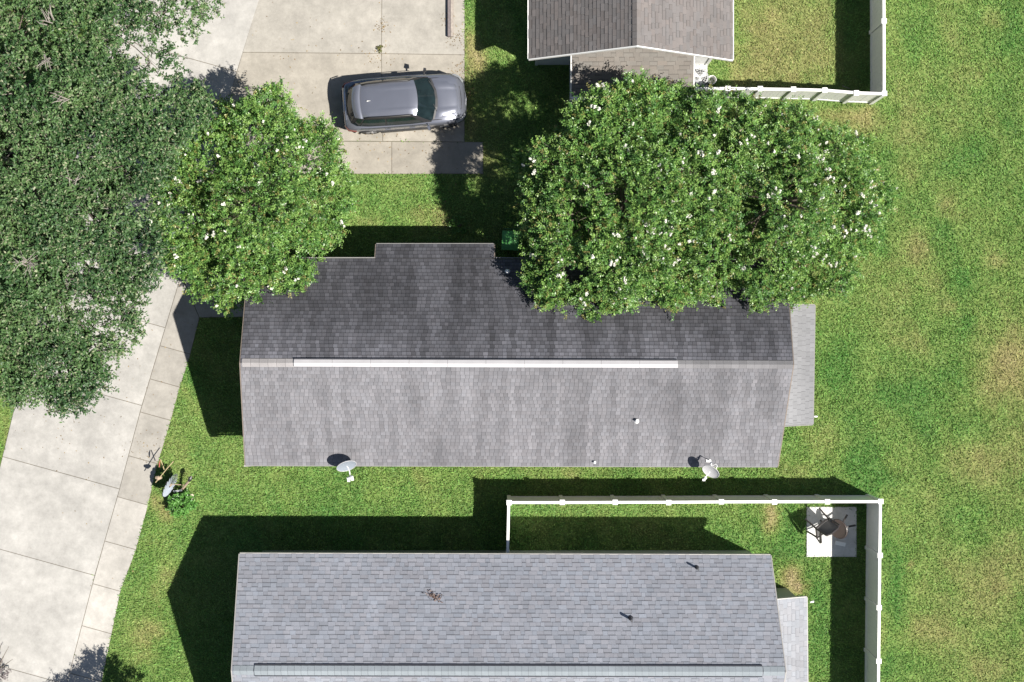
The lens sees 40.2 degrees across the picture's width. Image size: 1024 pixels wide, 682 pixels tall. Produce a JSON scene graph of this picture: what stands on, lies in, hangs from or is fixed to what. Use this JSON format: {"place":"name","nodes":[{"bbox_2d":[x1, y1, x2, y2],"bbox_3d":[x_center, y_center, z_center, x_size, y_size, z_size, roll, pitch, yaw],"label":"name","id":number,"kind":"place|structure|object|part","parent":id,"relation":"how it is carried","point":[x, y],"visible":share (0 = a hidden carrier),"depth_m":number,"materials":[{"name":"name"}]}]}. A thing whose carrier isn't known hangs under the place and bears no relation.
{"place":"outdoors","nodes":[
{"label":"outdoors","id":0,"kind":"place"},
{"bbox_2d":[0,0,258,681],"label":"road","id":1,"kind":"structure","parent":0,"point":[51,543],"depth_m":49.97,"materials":[{"name":"concrete"}]},
{"bbox_2d":[0,646,11,681],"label":"twiggy bush","id":2,"kind":"object","parent":1,"relation":"on","point":[2,676],"visible":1,"depth_m":49.38,"materials":[{"name":"brown plant"}]},
{"bbox_2d":[67,275,244,681],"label":"sidewalk","id":3,"kind":"structure","parent":0,"point":[119,546],"depth_m":49.97,"materials":[{"name":"concrete"}]},
{"bbox_2d":[209,0,482,173],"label":"driveway","id":4,"kind":"structure","parent":0,"point":[416,39],"depth_m":49.97,"materials":[{"name":"concrete"}]},
{"bbox_2d":[15,2,473,578],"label":"fallen leaves","id":5,"kind":"object","parent":4,"relation":"on","point":[355,168],"visible":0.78,"depth_m":49.96,"materials":[{"name":"brown plant"}]},
{"bbox_2d":[341,68,466,133],"bbox_3d":[-3.793,-8.396,49.120,4.387,1.700,2.200,-5,90,0],"label":"parked car","id":6,"kind":"object","parent":4,"relation":"on","point":[423,101],"visible":1,"depth_m":48.74,"materials":[{"name":"silver metal"}]},
{"bbox_3d":[-5.599,-8.251,48.667,0.350,0.436,1.140,-5,90,0],"label":"rear window","id":7,"kind":"part","parent":6,"relation":"part of","materials":[{"name":"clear glass"}]},
{"bbox_3d":[-5.353,-7.614,48.684,0.354,0.415,0.151,-29,90,0],"label":"side window","id":8,"kind":"part","parent":6,"relation":"part of","materials":[{"name":"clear glass"}]},
{"bbox_3d":[-4.975,-9.020,48.672,0.905,0.436,0.162,-7,90,0],"label":"side window","id":9,"kind":"part","parent":6,"relation":"part of","materials":[{"name":"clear glass"}]},
{"bbox_3d":[-4.860,-7.592,48.672,0.905,0.436,0.162,-2,90,0],"label":"side window","id":10,"kind":"part","parent":6,"relation":"part of","materials":[{"name":"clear glass"}]},
{"bbox_3d":[-3.840,-9.126,48.686,1.279,0.465,0.166,-5,90,0],"label":"side window","id":11,"kind":"part","parent":6,"relation":"part of","materials":[{"name":"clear glass"}]},
{"bbox_3d":[-3.723,-7.668,48.686,1.279,0.465,0.166,-5,90,0],"label":"side window","id":12,"kind":"part","parent":6,"relation":"part of","materials":[{"name":"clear glass"}]},
{"bbox_2d":[448,0,453,36],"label":"timber beam","id":13,"kind":"structure","parent":4,"relation":"on","point":[450,18],"depth_m":49.83,"materials":[{"name":"beige wood"}]},
{"bbox_2d":[0,0,1023,681],"bbox_3d":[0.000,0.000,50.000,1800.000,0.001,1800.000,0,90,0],"label":"lawn","id":14,"kind":"structure","parent":0,"point":[976,394],"depth_m":50.00,"materials":[{"name":"plant"}]},
{"bbox_2d":[0,0,224,422],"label":"oak tree","id":15,"kind":"object","parent":14,"relation":"on","point":[29,229],"visible":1,"depth_m":42.16,"materials":[{"name":"green plant"}]},
{"bbox_2d":[155,459,183,496],"bbox_3d":[-12.119,4.824,49.372,0.781,1.274,1.330,0,90,0],"label":"garden windmill","id":16,"kind":"object","parent":14,"relation":"on","point":[167,490],"visible":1,"depth_m":49.08,"materials":[{"name":"silver metal"}]},
{"bbox_2d":[165,488,198,518],"bbox_3d":[-11.740,5.778,49.580,1.133,0.870,1.066,-40,90,0],"label":"shrub","id":17,"kind":"object","parent":14,"relation":"on","point":[176,499],"visible":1,"depth_m":49.45,"materials":[{"name":"green plant"}]},
{"bbox_2d":[173,476,192,491],"bbox_3d":[-11.622,5.106,49.638,0.959,0.740,0.224,-41,90,0],"label":"garden stake","id":18,"kind":"object","parent":14,"relation":"on","point":[190,478],"visible":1,"depth_m":49.53,"materials":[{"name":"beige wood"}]},
{"bbox_2d":[146,76,362,319],"bbox_3d":[-8.597,-4.734,46.919,7.185,6.308,8.071,0,90,0],"label":"crape myrtle","id":19,"kind":"object","parent":14,"relation":"on","point":[240,168],"visible":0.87,"depth_m":45.65,"materials":[{"name":"green plant"}]},
{"bbox_2d":[447,215,469,234],"bbox_3d":[-1.911,-4.145,49.793,0.844,0.582,0.745,0,90,0],"label":"weed","id":20,"kind":"object","parent":14,"relation":"on","point":[463,230],"visible":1,"depth_m":49.77,"materials":[{"name":"green plant"}]},
{"bbox_2d":[501,228,518,250],"bbox_3d":[-0.054,-3.565,49.471,0.600,1.052,0.768,3,90,0],"label":"wheeled bin","id":21,"kind":"object","parent":14,"relation":"on","point":[510,241],"visible":0.81,"depth_m":48.97,"materials":[{"name":"green plastic"}]},
{"bbox_2d":[231,550,813,681],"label":"house","id":22,"kind":"structure","parent":14,"relation":"on","point":[547,616],"depth_m":46.05,"materials":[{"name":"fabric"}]},
{"bbox_2d":[426,590,442,602],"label":"dead leaves","id":23,"kind":"object","parent":22,"relation":"on","point":[433,595],"visible":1,"depth_m":46.35,"materials":[{"name":"brown plant"}]},
{"bbox_2d":[239,243,817,466],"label":"house","id":24,"kind":"structure","parent":14,"relation":"on","point":[428,354],"depth_m":45.91,"materials":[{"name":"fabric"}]},
{"bbox_2d":[336,460,356,481],"bbox_3d":[-5.513,4.331,46.693,0.660,0.814,0.756,0,90,0],"label":"satellite dish","id":25,"kind":"object","parent":24,"relation":"attached to","point":[347,465],"visible":1,"depth_m":46.68,"materials":[{"name":"white metal"}]},
{"bbox_2d":[702,459,718,480],"bbox_3d":[6.594,4.286,46.617,0.552,0.867,0.740,0,90,0],"label":"satellite dish","id":26,"kind":"object","parent":24,"relation":"attached to","point":[711,471],"visible":1,"depth_m":46.44,"materials":[{"name":"white metal"}]},
{"bbox_2d":[505,65,713,323],"bbox_3d":[2.957,-4.574,46.312,6.370,7.532,8.474,-8,90,0],"label":"crape myrtle","id":27,"kind":"object","parent":14,"relation":"on","point":[639,99],"visible":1,"depth_m":44.57,"materials":[{"name":"green plant"}]},
{"bbox_2d":[528,0,733,101],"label":"house","id":28,"kind":"structure","parent":14,"relation":"on","point":[591,42],"depth_m":46.52,"materials":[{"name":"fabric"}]},
{"bbox_2d":[506,494,882,681],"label":"fence","id":29,"kind":"object","parent":14,"relation":"on","point":[873,607],"visible":0.96,"depth_m":48.84,"materials":[{"name":"white plastic"}]},
{"bbox_2d":[695,65,707,86],"bbox_3d":[6.708,-9.427,50.000,0.595,0.100,0.904,0,90,0],"label":"equipment pad","id":30,"kind":"object","parent":14,"relation":"on","point":[701,67],"visible":0.21,"depth_m":49.95,"materials":[{"name":"concrete"}]},
{"bbox_2d":[694,79,698,86],"bbox_3d":[6.455,-9.070,49.615,0.280,0.670,0.300,0,90,0],"label":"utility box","id":31,"kind":"object","parent":30,"relation":"on","point":[696,81],"visible":0.32,"depth_m":49.28,"materials":[{"name":"white metal"}]},
{"bbox_2d":[694,68,708,86],"bbox_3d":[6.641,-9.315,49.630,0.648,0.641,0.648,0,90,0],"label":"air conditioner","id":32,"kind":"object","parent":30,"relation":"on","point":[702,75],"visible":0.74,"depth_m":49.34,"materials":[{"name":"white plastic"}]},
{"bbox_2d":[708,75,716,83],"bbox_3d":[7.110,-9.290,49.843,0.326,0.315,0.326,0,90,0],"label":"bucket","id":33,"kind":"object","parent":14,"relation":"on","point":[713,77],"visible":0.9,"depth_m":49.90,"materials":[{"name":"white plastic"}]},
{"bbox_2d":[634,78,899,317],"bbox_3d":[8.511,-4.710,46.543,9.033,7.058,8.089,0,90,0],"label":"crape myrtle","id":34,"kind":"object","parent":14,"relation":"on","point":[802,137],"visible":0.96,"depth_m":45.07,"materials":[{"name":"green plant"}]},
{"bbox_2d":[689,0,886,104],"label":"fence","id":35,"kind":"object","parent":14,"relation":"on","point":[877,33],"visible":0.81,"depth_m":48.82,"materials":[{"name":"white plastic"}]},
{"bbox_2d":[806,507,856,556],"bbox_3d":[11.424,6.822,50.000,1.786,0.100,1.786,0,90,0],"label":"patio pad","id":36,"kind":"object","parent":14,"relation":"on","point":[827,547],"visible":0.86,"depth_m":49.95,"materials":[{"name":"concrete"}]},
{"bbox_2d":[805,507,839,542],"bbox_3d":[10.977,6.602,49.170,0.832,0.895,1.138,-35,48,-15],"label":"patio chair","id":37,"kind":"object","parent":36,"relation":"on","point":[827,527],"visible":1,"depth_m":48.87,"materials":[{"name":"brown metal"}]},
{"bbox_2d":[832,514,855,538],"bbox_3d":[11.699,6.548,49.420,0.750,0.630,0.750,53,135,18],"label":"patio table","id":38,"kind":"object","parent":36,"relation":"on","point":[842,531],"visible":0.84,"depth_m":49.16,"materials":[{"name":"brown metal"}]},
{"bbox_2d":[835,541,845,546],"bbox_3d":[11.728,7.236,49.915,0.360,0.060,0.140,12,90,0],"label":"paving block","id":39,"kind":"object","parent":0,"point":[839,543],"depth_m":49.88,"materials":[{"name":"white concrete"}]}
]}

